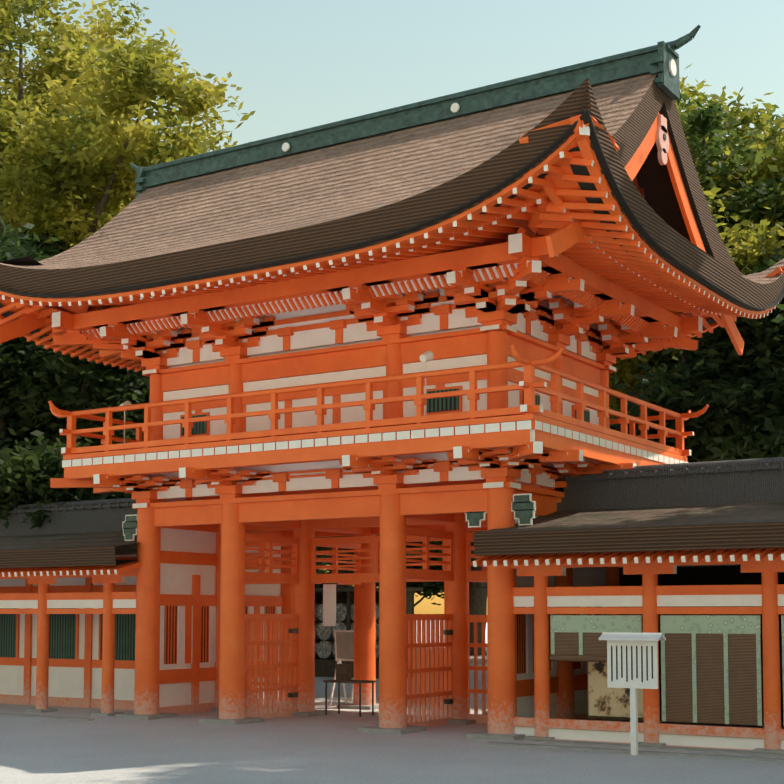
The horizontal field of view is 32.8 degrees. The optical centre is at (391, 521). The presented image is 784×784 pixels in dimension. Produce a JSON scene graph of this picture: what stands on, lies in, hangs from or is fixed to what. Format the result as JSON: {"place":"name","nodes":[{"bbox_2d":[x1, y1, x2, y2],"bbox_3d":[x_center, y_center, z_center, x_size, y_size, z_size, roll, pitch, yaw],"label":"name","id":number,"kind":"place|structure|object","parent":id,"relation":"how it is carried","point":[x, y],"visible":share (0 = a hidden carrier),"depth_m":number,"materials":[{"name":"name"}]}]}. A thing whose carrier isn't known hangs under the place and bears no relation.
{"place":"outdoors","nodes":[
{"label":"outdoors","id":0,"kind":"place"},
{"bbox_2d":[0,620,783,783],"bbox_3d":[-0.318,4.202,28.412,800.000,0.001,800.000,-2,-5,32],"label":"ground","id":1,"kind":"structure","parent":0,"point":[335,747],"depth_m":20.97,"materials":[{"name":"stone"}]},
{"bbox_2d":[0,199,80,253],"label":"tree","id":2,"kind":"object","parent":1,"relation":"on","point":[11,220],"depth_m":50.21,"materials":[{"name":"green plant"}]},
{"bbox_2d":[0,220,111,402],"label":"tree","id":3,"kind":"object","parent":1,"relation":"on","point":[34,254],"visible":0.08,"depth_m":38.46,"materials":[{"name":"green plant"}]},
{"bbox_2d":[0,230,148,443],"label":"tree","id":4,"kind":"object","parent":1,"relation":"on","point":[42,238],"depth_m":45.28,"materials":[{"name":"green plant"}]},
{"bbox_2d":[0,215,149,529],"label":"tree","id":5,"kind":"object","parent":1,"relation":"on","point":[29,418],"visible":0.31,"depth_m":37.13,"materials":[{"name":"green plant"}]},
{"bbox_2d":[1,354,149,500],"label":"tree","id":6,"kind":"object","parent":1,"relation":"on","point":[114,403],"depth_m":40.26,"materials":[{"name":"green plant"}]},
{"bbox_2d":[0,498,199,716],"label":"corridor","id":7,"kind":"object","parent":1,"relation":"on","point":[67,603],"visible":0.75,"depth_m":31.36,"materials":[{"name":"paint"}]},
{"bbox_2d":[0,0,225,248],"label":"tree","id":8,"kind":"object","parent":1,"relation":"on","point":[104,29],"visible":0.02,"depth_m":54.84,"materials":[{"name":"green plant"}]},
{"bbox_2d":[0,0,254,386],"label":"tree","id":9,"kind":"object","parent":1,"relation":"on","point":[79,153],"visible":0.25,"depth_m":44.44,"materials":[{"name":"green plant"}]},
{"bbox_2d":[315,537,353,587],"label":"tree","id":10,"kind":"object","parent":1,"relation":"on","point":[319,571],"visible":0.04,"depth_m":80.96,"materials":[{"name":"green plant"}]},
{"bbox_2d":[326,547,349,587],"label":"tree","id":11,"kind":"object","parent":1,"relation":"on","point":[340,572],"depth_m":73.98,"materials":[{"name":"green plant"}]},
{"bbox_2d":[329,629,353,705],"bbox_3d":[-1.012,3.552,32.398,0.813,1.856,0.742,-2,-5,32],"label":"easel sign","id":12,"kind":"object","parent":1,"relation":"on","point":[344,645],"visible":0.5,"depth_m":32.31,"materials":[{"name":"brown wood"}]},
{"bbox_2d":[323,664,375,716],"bbox_3d":[-0.933,3.698,29.253,1.000,1.120,0.600,-2,-5,32],"label":"table","id":13,"kind":"object","parent":1,"relation":"on","point":[343,673],"visible":1,"depth_m":29.25,"materials":[{"name":"black metal"}]},
{"bbox_2d":[315,587,422,678],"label":"sake barrels","id":14,"kind":"object","parent":1,"relation":"on","point":[325,663],"visible":0.17,"depth_m":46.90,"materials":[{"name":"black wood"}]},
{"bbox_2d":[115,479,628,740],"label":"gate","id":15,"kind":"structure","parent":1,"relation":"on","point":[251,560],"depth_m":27.41,"materials":[{"name":"paint"}]},
{"bbox_2d":[321,583,337,625],"bbox_3d":[-1.387,1.843,29.598,0.420,0.970,0.040,-2,-5,32],"label":"hanging banner","id":16,"kind":"object","parent":15,"relation":"attached to","point":[329,604],"visible":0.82,"depth_m":29.59,"materials":[{"name":"white fabric"}]},
{"bbox_2d":[50,441,635,502],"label":"balcony brackets","id":17,"kind":"object","parent":15,"relation":"on","point":[533,462],"visible":0.44,"depth_m":26.03,"materials":[{"name":"orange wood"}]},
{"bbox_2d":[48,345,708,478],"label":"balcony","id":18,"kind":"structure","parent":15,"relation":"on","point":[528,421],"depth_m":25.22,"materials":[{"name":"orange wood"}]},
{"bbox_2d":[142,324,615,440],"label":"upper storey","id":19,"kind":"structure","parent":18,"relation":"on","point":[470,346],"depth_m":26.51,"materials":[{"name":"paint"}]},
{"bbox_2d":[52,233,702,369],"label":"roof brackets","id":20,"kind":"object","parent":19,"relation":"on","point":[524,284],"visible":0.73,"depth_m":26.19,"materials":[{"name":"orange wood"}]},
{"bbox_2d":[0,25,783,363],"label":"gate roof","id":21,"kind":"structure","parent":19,"relation":"on","point":[338,183],"depth_m":26.52,"materials":[{"name":"brown wood"}]},
{"bbox_2d":[0,109,783,371],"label":"roof eaves","id":22,"kind":"object","parent":21,"relation":"attached to","point":[553,200],"visible":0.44,"depth_m":23.19,"materials":[{"name":"orange wood"}]},
{"bbox_2d":[0,713,783,762],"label":"stone kerbs","id":23,"kind":"structure","parent":1,"relation":"on","point":[604,749],"depth_m":21.86,"materials":[{"name":"grey stone"}]},
{"bbox_2d":[318,535,474,606],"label":"tree","id":24,"kind":"object","parent":1,"relation":"on","point":[434,588],"visible":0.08,"depth_m":70.56,"materials":[{"name":"green plant"}]},
{"bbox_2d":[421,531,486,655],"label":"tree","id":25,"kind":"object","parent":1,"relation":"on","point":[477,598],"depth_m":70.72,"materials":[{"name":"green plant"}]},
{"bbox_2d":[473,457,783,753],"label":"corridor","id":26,"kind":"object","parent":1,"relation":"on","point":[710,616],"visible":0.92,"depth_m":22.67,"materials":[{"name":"paint"}]},
{"bbox_2d":[598,632,665,754],"bbox_3d":[3.815,2.729,21.097,1.000,1.930,0.355,-2,-5,32],"label":"notice board","id":27,"kind":"object","parent":1,"relation":"on","point":[632,661],"visible":1,"depth_m":21.08,"materials":[{"name":"white wood"}]},
{"bbox_2d":[609,63,783,435],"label":"tree","id":28,"kind":"object","parent":1,"relation":"on","point":[755,239],"visible":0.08,"depth_m":39.85,"materials":[{"name":"green plant"}]},
{"bbox_2d":[610,247,783,565],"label":"tree","id":29,"kind":"object","parent":1,"relation":"on","point":[742,397],"visible":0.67,"depth_m":34.06,"materials":[{"name":"green plant"}]},
{"bbox_2d":[637,93,783,433],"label":"tree","id":30,"kind":"object","parent":1,"relation":"on","point":[699,125],"visible":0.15,"depth_m":37.94,"materials":[{"name":"green plant"}]},
{"bbox_2d":[0,0,783,614],"label":"sky","id":31,"kind":"structure","parent":0,"point":[298,65],"materials":[{"name":"blue"}]}
]}

